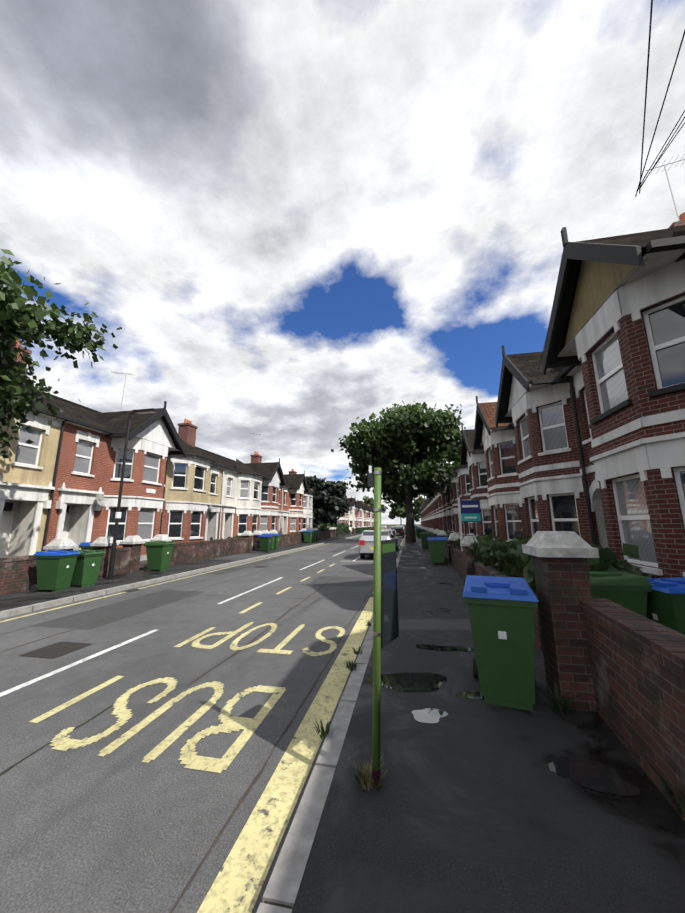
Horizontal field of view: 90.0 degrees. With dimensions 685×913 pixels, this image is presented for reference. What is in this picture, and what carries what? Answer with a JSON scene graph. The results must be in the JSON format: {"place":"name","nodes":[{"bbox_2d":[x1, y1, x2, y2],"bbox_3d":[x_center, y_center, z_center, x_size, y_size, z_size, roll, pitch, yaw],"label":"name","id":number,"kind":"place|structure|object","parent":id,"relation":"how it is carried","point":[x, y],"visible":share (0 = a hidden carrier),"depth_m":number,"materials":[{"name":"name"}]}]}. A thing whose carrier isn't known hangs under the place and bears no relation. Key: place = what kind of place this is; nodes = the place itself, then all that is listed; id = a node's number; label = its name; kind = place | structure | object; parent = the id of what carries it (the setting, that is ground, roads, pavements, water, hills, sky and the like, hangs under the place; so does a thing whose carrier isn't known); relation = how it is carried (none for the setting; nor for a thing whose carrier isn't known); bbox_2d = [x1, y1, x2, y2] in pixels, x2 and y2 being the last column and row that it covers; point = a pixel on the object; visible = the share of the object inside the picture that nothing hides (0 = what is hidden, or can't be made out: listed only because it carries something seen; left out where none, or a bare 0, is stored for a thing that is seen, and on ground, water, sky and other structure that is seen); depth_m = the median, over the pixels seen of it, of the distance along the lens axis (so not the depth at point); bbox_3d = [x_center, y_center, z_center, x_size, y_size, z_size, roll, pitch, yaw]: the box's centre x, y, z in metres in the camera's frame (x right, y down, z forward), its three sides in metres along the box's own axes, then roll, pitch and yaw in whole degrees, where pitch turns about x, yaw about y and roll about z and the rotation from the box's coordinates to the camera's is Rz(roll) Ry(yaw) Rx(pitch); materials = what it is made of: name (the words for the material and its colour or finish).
{"place":"outdoors","nodes":[
{"label":"outdoors","id":0,"kind":"place"},
{"bbox_2d":[0,529,404,912],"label":"road","id":1,"kind":"structure","parent":0,"point":[123,828],"depth_m":3.00,"materials":[{"name":"grey asphalt"}]},
{"bbox_2d":[50,622,344,772],"bbox_3d":[-1.351,2.690,4.442,2.270,0.001,3.729,-2,-11,11],"label":"road lettering","id":2,"kind":"object","parent":1,"relation":"on","point":[189,757],"visible":1,"depth_m":3.19,"materials":[{"name":"yellow paint"}]},
{"bbox_2d":[0,537,404,912],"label":"road markings","id":3,"kind":"object","parent":1,"relation":"on","point":[237,885],"visible":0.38,"depth_m":2.36,"materials":[{"name":"yellow paint"}]},
{"bbox_2d":[0,528,404,912],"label":"kerbs","id":4,"kind":"structure","parent":1,"relation":"on","point":[281,891],"depth_m":2.29,"materials":[{"name":"concrete"}]},
{"bbox_2d":[0,538,470,912],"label":"road patches","id":5,"kind":"object","parent":1,"relation":"on","point":[97,617],"visible":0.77,"depth_m":6.58,"materials":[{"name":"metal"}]},
{"bbox_2d":[359,530,397,558],"bbox_3d":[2.051,4.870,19.267,2.080,1.442,4.360,-2,-11,11],"label":"silver car","id":6,"kind":"object","parent":1,"relation":"on","point":[366,543],"visible":0.5,"depth_m":17.38,"materials":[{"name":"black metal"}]},
{"bbox_2d":[391,530,399,550],"bbox_3d":[3.035,5.871,24.222,2.060,1.392,4.260,-2,-11,11],"label":"dark car","id":7,"kind":"object","parent":1,"relation":"on","point":[395,535],"visible":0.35,"depth_m":22.66,"materials":[{"name":"black metal"}]},
{"bbox_2d":[390,527,405,537],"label":"car","id":8,"kind":"object","parent":1,"relation":"on","point":[399,531],"visible":0.54,"depth_m":43.47,"materials":[{"name":"black metal"}]},
{"bbox_2d":[139,525,420,568],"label":"garden ground","id":9,"kind":"structure","parent":0,"point":[142,564],"depth_m":15.37,"materials":[{"name":"green plant"}]},
{"bbox_2d":[0,249,121,457],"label":"tree","id":10,"kind":"object","parent":9,"relation":"on","point":[20,319],"visible":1,"depth_m":9.03,"materials":[{"name":"green plant"}]},
{"bbox_2d":[79,542,93,549],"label":"wheelie bin","id":11,"kind":"object","parent":9,"relation":"on","point":[84,546],"visible":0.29,"depth_m":11.78,"materials":[{"name":"green plastic"}]},
{"bbox_2d":[0,340,314,560],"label":"houses","id":12,"kind":"structure","parent":9,"relation":"on","point":[60,477],"depth_m":16.13,"materials":[{"name":"red brick"}]},
{"bbox_2d":[305,475,352,525],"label":"tree","id":13,"kind":"object","parent":9,"relation":"on","point":[332,507],"visible":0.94,"depth_m":47.31,"materials":[{"name":"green plant"}]},
{"bbox_2d":[308,488,373,531],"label":"houses","id":14,"kind":"structure","parent":9,"relation":"on","point":[364,517],"depth_m":87.46,"materials":[{"name":"white brick"}]},
{"bbox_2d":[362,495,385,512],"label":"tree","id":15,"kind":"object","parent":9,"relation":"on","point":[366,499],"visible":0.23,"depth_m":167.62,"materials":[{"name":"green plant"}]},
{"bbox_2d":[388,502,405,524],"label":"tree","id":16,"kind":"object","parent":9,"relation":"on","point":[396,511],"visible":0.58,"depth_m":182.27,"materials":[{"name":"green plant"}]},
{"bbox_2d":[413,496,426,525],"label":"tree","id":17,"kind":"object","parent":9,"relation":"on","point":[418,502],"visible":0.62,"depth_m":189.97,"materials":[{"name":"green plant"}]},
{"bbox_2d":[421,500,426,526],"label":"houses","id":18,"kind":"structure","parent":9,"relation":"on","point":[424,511],"depth_m":91.13,"materials":[{"name":"brick"}]},
{"bbox_2d":[426,497,436,528],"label":"houses","id":19,"kind":"structure","parent":9,"relation":"on","point":[431,513],"depth_m":62.94,"materials":[{"name":"brick"}]},
{"bbox_2d":[210,523,684,817],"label":"plants","id":20,"kind":"object","parent":9,"relation":"on","point":[510,558],"visible":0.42,"depth_m":5.18,"materials":[{"name":"green plant"}]},
{"bbox_2d":[433,464,473,535],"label":"houses","id":21,"kind":"structure","parent":9,"relation":"on","point":[447,515],"depth_m":29.91,"materials":[{"name":"brick"}]},
{"bbox_2d":[460,154,684,578],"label":"houses","id":22,"kind":"structure","parent":9,"relation":"on","point":[580,432],"depth_m":6.82,"materials":[{"name":"brick"}]},
{"bbox_2d":[538,0,684,369],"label":"overhead wires","id":23,"kind":"object","parent":22,"relation":"attached to","point":[640,182],"visible":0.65,"depth_m":4.63,"materials":[{"name":"black rubber"}]},
{"bbox_2d":[589,571,653,616],"bbox_3d":[3.273,1.977,4.206,0.843,1.050,0.624,-2,-11,11],"label":"wheelie bin","id":24,"kind":"object","parent":9,"relation":"on","point":[629,591],"visible":0.35,"depth_m":4.00,"materials":[{"name":"green plastic"}]},
{"bbox_2d":[646,577,684,634],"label":"wheelie bin","id":25,"kind":"object","parent":9,"relation":"on","point":[666,602],"visible":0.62,"depth_m":3.79,"materials":[{"name":"green plastic"}]},
{"bbox_2d":[139,524,420,569],"bbox_3d":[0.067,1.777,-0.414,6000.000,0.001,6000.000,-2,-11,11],"label":"ground","id":26,"kind":"structure","parent":0,"point":[381,524],"depth_m":1114.18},
{"bbox_2d":[0,527,684,912],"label":"pavements","id":27,"kind":"structure","parent":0,"point":[472,805],"depth_m":2.05,"materials":[{"name":"grey asphalt"}]},
{"bbox_2d":[30,550,80,592],"bbox_3d":[-7.633,3.017,9.069,0.832,1.011,0.616,-1,-11,6],"label":"wheelie bin","id":28,"kind":"object","parent":27,"relation":"on","point":[55,569],"visible":1,"depth_m":8.86,"materials":[{"name":"green plastic"}]},
{"bbox_2d":[70,550,104,586],"bbox_3d":[-7.389,3.176,9.774,0.817,0.971,0.604,-4,-12,19],"label":"wheelie bin","id":29,"kind":"object","parent":27,"relation":"on","point":[86,568],"visible":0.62,"depth_m":9.56,"materials":[{"name":"green plastic"}]},
{"bbox_2d":[107,408,158,578],"bbox_3d":[-6.951,1.138,11.383,1.121,5.590,0.240,-2,-11,11],"label":"street lamp","id":30,"kind":"object","parent":27,"relation":"on","point":[118,516],"visible":1,"depth_m":11.42,"materials":[{"name":"black metal"}]},
{"bbox_2d":[143,541,174,570],"bbox_3d":[-6.969,3.752,12.948,0.895,1.069,0.662,-2,-11,11],"label":"wheelie bin","id":31,"kind":"object","parent":27,"relation":"on","point":[159,553],"visible":1,"depth_m":12.72,"materials":[{"name":"green plastic"}]},
{"bbox_2d":[0,526,371,594],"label":"garden walls","id":32,"kind":"structure","parent":27,"relation":"on","point":[18,573],"depth_m":12.47,"materials":[{"name":"brick"}]},
{"bbox_2d":[257,535,271,550],"bbox_3d":[-5.066,5.620,22.274,0.851,1.007,0.630,-2,-11,11],"label":"wheelie bin","id":33,"kind":"object","parent":27,"relation":"on","point":[264,542],"visible":1,"depth_m":22.04,"materials":[{"name":"green plastic"}]},
{"bbox_2d":[262,534,275,549],"bbox_3d":[-4.982,5.720,22.963,0.870,1.078,0.644,-2,-11,7],"label":"wheelie bin","id":34,"kind":"object","parent":27,"relation":"on","point":[272,541],"visible":0.33,"depth_m":22.78,"materials":[{"name":"green plastic"}]},
{"bbox_2d":[274,534,279,549],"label":"wheelie bin","id":35,"kind":"object","parent":27,"relation":"on","point":[276,542],"visible":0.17,"depth_m":23.38,"materials":[{"name":"green plastic"}]},
{"bbox_2d":[302,530,312,542],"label":"wheelie bin","id":36,"kind":"object","parent":27,"relation":"on","point":[307,534],"visible":1,"depth_m":31.59,"materials":[{"name":"green plastic"}]},
{"bbox_2d":[310,530,318,541],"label":"wheelie bin","id":37,"kind":"object","parent":27,"relation":"on","point":[317,534],"visible":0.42,"depth_m":33.95,"materials":[{"name":"green plastic"}]},
{"bbox_2d":[368,466,381,785],"bbox_3d":[0.247,1.105,2.444,0.119,2.110,0.063,-2,-11,11],"label":"bus stop pole","id":38,"kind":"object","parent":27,"relation":"on","point":[374,479],"visible":0.96,"depth_m":2.41,"materials":[{"name":"green metal"}]},
{"bbox_2d":[381,539,398,647],"bbox_3d":[0.341,1.014,2.610,0.048,0.730,0.300,-7,-13,30],"label":"bus stop timetable case","id":39,"kind":"object","parent":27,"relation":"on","point":[389,616],"visible":0.86,"depth_m":2.58,"materials":[{"name":"grey metal"}]},
{"bbox_2d":[331,401,465,541],"bbox_3d":[6.255,1.124,33.354,12.407,14.023,11.957,-6,-13,27],"label":"street tree","id":40,"kind":"object","parent":27,"relation":"on","point":[410,451],"visible":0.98,"depth_m":31.52,"materials":[{"name":"green plant"}]},
{"bbox_2d":[416,529,423,537],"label":"wheelie bin","id":41,"kind":"object","parent":27,"relation":"on","point":[418,532],"visible":0.67,"depth_m":39.29,"materials":[{"name":"green plastic"}]},
{"bbox_2d":[420,532,431,547],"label":"wheelie bin","id":42,"kind":"object","parent":27,"relation":"on","point":[424,539],"visible":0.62,"depth_m":23.88,"materials":[{"name":"green plastic"}]},
{"bbox_2d":[428,537,449,564],"bbox_3d":[4.102,3.993,14.544,0.902,1.102,0.668,-3,-12,16],"label":"wheelie bin","id":43,"kind":"object","parent":27,"relation":"on","point":[437,546],"visible":0.96,"depth_m":14.31,"materials":[{"name":"green plastic"}]},
{"bbox_2d":[462,575,538,710],"bbox_3d":[1.646,1.851,3.566,0.663,1.066,0.896,-5,-12,21],"label":"wheelie bin","id":44,"kind":"object","parent":27,"relation":"on","point":[501,612],"visible":1,"depth_m":3.23,"materials":[{"name":"green plastic"}]},
{"bbox_2d":[366,644,639,795],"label":"puddles","id":45,"kind":"object","parent":27,"relation":"on","point":[594,775],"visible":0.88,"depth_m":2.92,"materials":[{"name":"black liquid"}]},
{"bbox_2d":[415,525,684,820],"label":"garden walls","id":46,"kind":"structure","parent":27,"relation":"on","point":[620,668],"depth_m":2.87,"materials":[{"name":"brick"}]},
{"bbox_2d":[458,498,480,550],"bbox_3d":[4.585,2.763,12.201,0.755,2.600,0.070,-2,-11,11],"label":"for sale sign","id":47,"kind":"object","parent":46,"relation":"on","point":[469,510],"visible":0.92,"depth_m":12.33,"materials":[{"name":"white paint"}]},
{"bbox_2d":[0,0,684,523],"label":"sky","id":48,"kind":"structure","parent":0,"point":[297,221],"materials":[{"name":"white"}]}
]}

